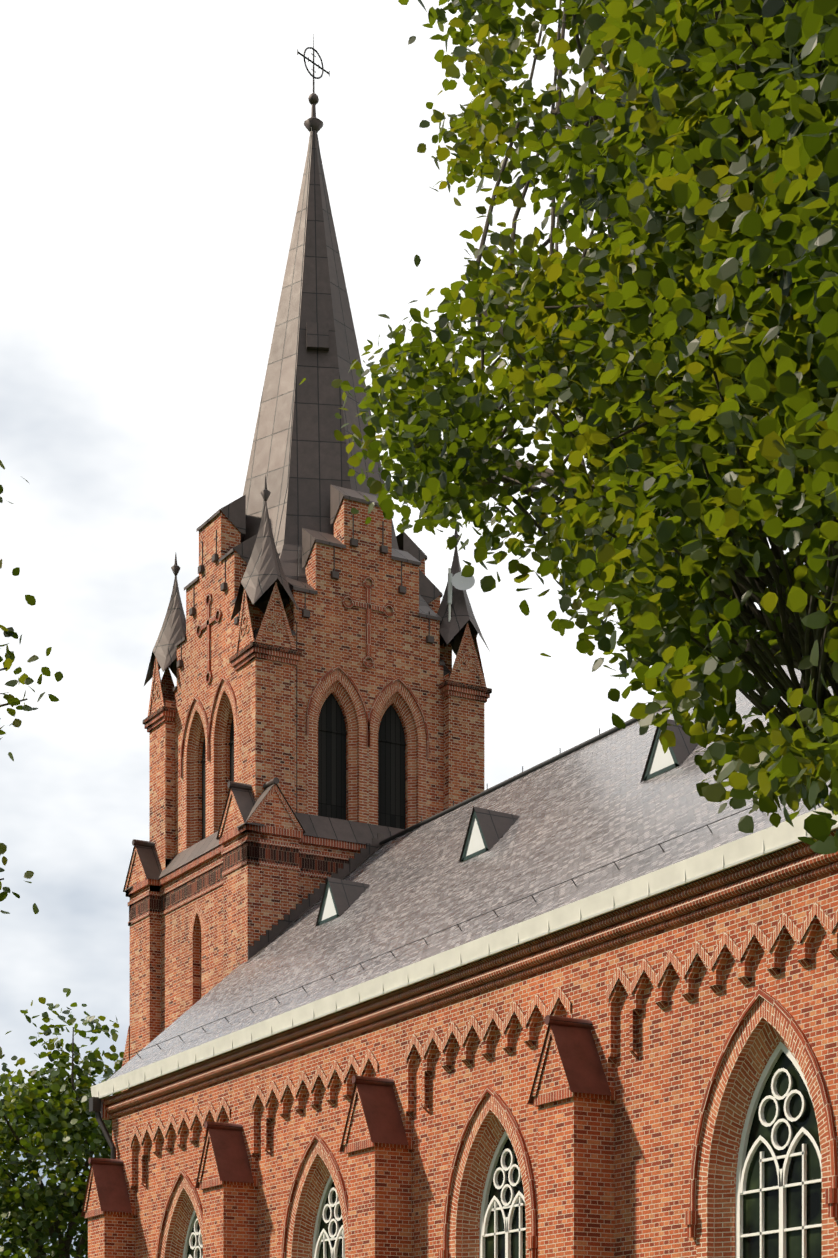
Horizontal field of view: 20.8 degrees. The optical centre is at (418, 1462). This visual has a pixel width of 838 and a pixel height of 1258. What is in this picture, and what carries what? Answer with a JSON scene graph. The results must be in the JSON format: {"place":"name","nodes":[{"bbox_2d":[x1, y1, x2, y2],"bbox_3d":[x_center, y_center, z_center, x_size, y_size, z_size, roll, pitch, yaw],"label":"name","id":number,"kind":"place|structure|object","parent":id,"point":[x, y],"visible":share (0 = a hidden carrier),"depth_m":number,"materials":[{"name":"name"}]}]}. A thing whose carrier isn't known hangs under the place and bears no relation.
{"place":"outdoors","nodes":[
{"label":"outdoors","id":0,"kind":"place"},
{"bbox_2d":[0,460,62,1084],"bbox_3d":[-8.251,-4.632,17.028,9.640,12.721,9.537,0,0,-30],"label":"linden tree","id":1,"kind":"object","parent":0,"point":[23,679],"visible":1,"depth_m":15.63,"materials":[{"name":"green plant"}]},
{"bbox_2d":[0,988,123,1257],"bbox_3d":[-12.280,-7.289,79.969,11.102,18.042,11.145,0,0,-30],"label":"tree","id":2,"kind":"object","parent":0,"point":[60,1128],"visible":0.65,"depth_m":77.58,"materials":[{"name":"green plant"}]},
{"bbox_2d":[0,0,820,1257],"label":"sky","id":3,"kind":"structure","parent":0,"point":[153,153],"materials":[{"name":"white"}]},
{"bbox_2d":[80,34,837,1257],"bbox_3d":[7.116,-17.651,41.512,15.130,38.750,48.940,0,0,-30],"label":"church","id":4,"kind":"structure","parent":0,"point":[402,984],"depth_m":44.88,"materials":[{"name":"brick"}]},
{"bbox_2d":[299,0,837,854],"bbox_3d":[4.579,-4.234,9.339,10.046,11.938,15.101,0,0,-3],"label":"linden tree","id":5,"kind":"object","parent":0,"point":[671,348],"visible":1,"depth_m":8.32,"materials":[{"name":"green plant"}]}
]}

